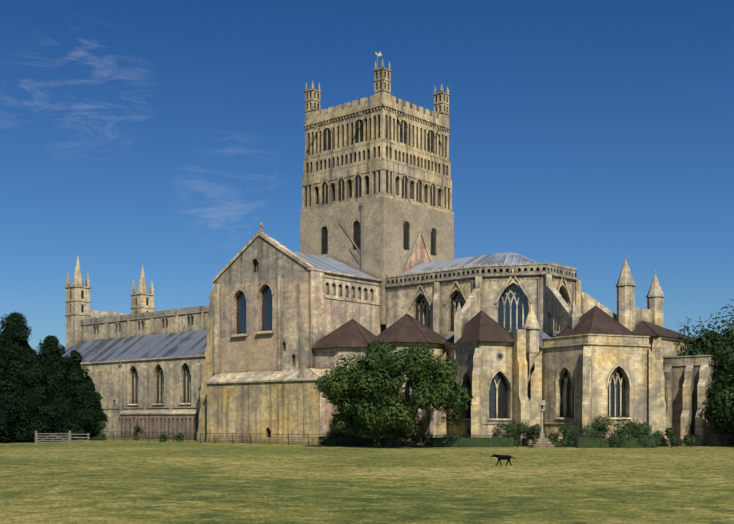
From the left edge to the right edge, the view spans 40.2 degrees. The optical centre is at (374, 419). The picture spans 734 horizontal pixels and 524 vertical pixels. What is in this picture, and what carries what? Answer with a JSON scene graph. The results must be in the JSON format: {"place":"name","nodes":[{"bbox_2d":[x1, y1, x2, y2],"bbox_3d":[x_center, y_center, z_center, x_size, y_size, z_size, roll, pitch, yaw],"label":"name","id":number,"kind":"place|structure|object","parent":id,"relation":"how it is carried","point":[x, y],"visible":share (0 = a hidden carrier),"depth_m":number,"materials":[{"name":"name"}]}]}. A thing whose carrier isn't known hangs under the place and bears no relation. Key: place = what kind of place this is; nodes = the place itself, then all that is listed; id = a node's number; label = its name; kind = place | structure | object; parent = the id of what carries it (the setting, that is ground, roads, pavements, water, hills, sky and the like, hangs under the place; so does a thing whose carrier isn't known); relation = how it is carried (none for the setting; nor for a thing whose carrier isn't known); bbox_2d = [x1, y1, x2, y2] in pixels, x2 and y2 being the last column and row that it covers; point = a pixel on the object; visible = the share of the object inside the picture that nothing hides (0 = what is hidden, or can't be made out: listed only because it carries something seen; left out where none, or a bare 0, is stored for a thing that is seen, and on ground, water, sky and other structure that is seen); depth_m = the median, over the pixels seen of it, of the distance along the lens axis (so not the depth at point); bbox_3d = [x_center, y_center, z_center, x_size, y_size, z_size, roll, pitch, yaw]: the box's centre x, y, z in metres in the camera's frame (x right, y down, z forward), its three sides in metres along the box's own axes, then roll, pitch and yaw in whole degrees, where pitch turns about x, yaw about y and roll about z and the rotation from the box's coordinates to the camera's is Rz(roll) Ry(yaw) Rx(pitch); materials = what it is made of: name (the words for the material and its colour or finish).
{"place":"outdoors","nodes":[
{"label":"outdoors","id":0,"kind":"place"},
{"bbox_2d":[0,437,733,523],"bbox_3d":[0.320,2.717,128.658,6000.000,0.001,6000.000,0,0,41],"label":"ground","id":1,"kind":"structure","parent":0,"point":[606,485],"depth_m":41.85,"materials":[{"name":"green plant"}]},
{"bbox_2d":[0,368,32,441],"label":"yew tree","id":2,"kind":"object","parent":1,"relation":"on","point":[9,419],"visible":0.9,"depth_m":115.18,"materials":[{"name":"green plant"}]},
{"bbox_2d":[0,311,48,380],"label":"yew tree","id":3,"kind":"object","parent":1,"relation":"on","point":[14,342],"visible":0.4,"depth_m":123.42,"materials":[{"name":"green plant"}]},
{"bbox_2d":[2,349,83,441],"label":"yew tree","id":4,"kind":"object","parent":1,"relation":"on","point":[30,371],"visible":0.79,"depth_m":118.36,"materials":[{"name":"green plant"}]},
{"bbox_2d":[35,431,89,443],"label":"field gate","id":5,"kind":"structure","parent":1,"relation":"on","point":[69,440],"depth_m":111.55,"materials":[{"name":"grey wood"}]},
{"bbox_2d":[37,335,101,439],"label":"yew tree","id":6,"kind":"object","parent":1,"relation":"on","point":[56,362],"visible":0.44,"depth_m":126.61,"materials":[{"name":"green plant"}]},
{"bbox_2d":[61,350,104,439],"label":"yew tree","id":7,"kind":"object","parent":1,"relation":"on","point":[78,372],"visible":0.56,"depth_m":128.74,"materials":[{"name":"green plant"}]},
{"bbox_2d":[85,375,107,438],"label":"yew tree","id":8,"kind":"object","parent":1,"relation":"on","point":[105,418],"visible":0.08,"depth_m":131.59,"materials":[{"name":"green plant"}]},
{"bbox_2d":[62,256,208,439],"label":"nave","id":9,"kind":"structure","parent":1,"relation":"on","point":[144,362],"depth_m":144.42,"materials":[{"name":"beige stone"}]},
{"bbox_2d":[197,222,381,444],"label":"transept","id":10,"kind":"structure","parent":1,"relation":"on","point":[277,311],"depth_m":114.37,"materials":[{"name":"beige stone"}]},
{"bbox_2d":[0,413,700,446],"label":"shrubs","id":11,"kind":"object","parent":1,"relation":"on","point":[634,430],"visible":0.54,"depth_m":98.91,"materials":[{"name":"green plant"}]},
{"bbox_2d":[314,339,472,446],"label":"tree","id":12,"kind":"object","parent":1,"relation":"on","point":[365,390],"visible":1,"depth_m":94.24,"materials":[{"name":"green plant"}]},
{"bbox_2d":[92,431,733,447],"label":"estate fence","id":13,"kind":"object","parent":1,"relation":"on","point":[431,438],"visible":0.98,"depth_m":98.07,"materials":[{"name":"grey metal"}]},
{"bbox_2d":[326,436,654,447],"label":"hedges","id":14,"kind":"object","parent":1,"relation":"on","point":[340,441],"visible":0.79,"depth_m":97.75,"materials":[{"name":"green plant"}]},
{"bbox_2d":[491,454,516,465],"bbox_3d":[7.522,2.373,58.590,1.528,0.690,0.300,0,0,13],"label":"dog","id":15,"kind":"object","parent":1,"relation":"on","point":[504,457],"visible":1,"depth_m":58.52},
{"bbox_2d":[311,255,732,446],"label":"ambulatory chapels","id":16,"kind":"object","parent":1,"relation":"on","point":[629,363],"visible":0.69,"depth_m":102.44,"materials":[{"name":"beige stone"}]},
{"bbox_2d":[528,400,555,447],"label":"stone cross monument","id":17,"kind":"object","parent":1,"relation":"on","point":[541,403],"visible":0.9,"depth_m":96.75,"materials":[{"name":"stone"}]},
{"bbox_2d":[675,299,733,431],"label":"tree","id":18,"kind":"object","parent":1,"relation":"on","point":[720,345],"visible":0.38,"depth_m":109.57,"materials":[{"name":"green plant"}]},
{"bbox_2d":[700,351,733,443],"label":"tree","id":19,"kind":"object","parent":1,"relation":"on","point":[720,411],"visible":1,"depth_m":99.48,"materials":[{"name":"green plant"}]},
{"bbox_2d":[0,0,733,353],"label":"sky","id":20,"kind":"structure","parent":0,"point":[585,136],"materials":[{"name":"blue"}]},
{"bbox_2d":[300,52,453,332],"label":"abbey tower","id":21,"kind":"structure","parent":0,"point":[376,186],"depth_m":123.33,"materials":[{"name":"beige stone"}]},
{"bbox_2d":[385,251,616,358],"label":"choir","id":22,"kind":"structure","parent":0,"point":[506,290],"depth_m":111.24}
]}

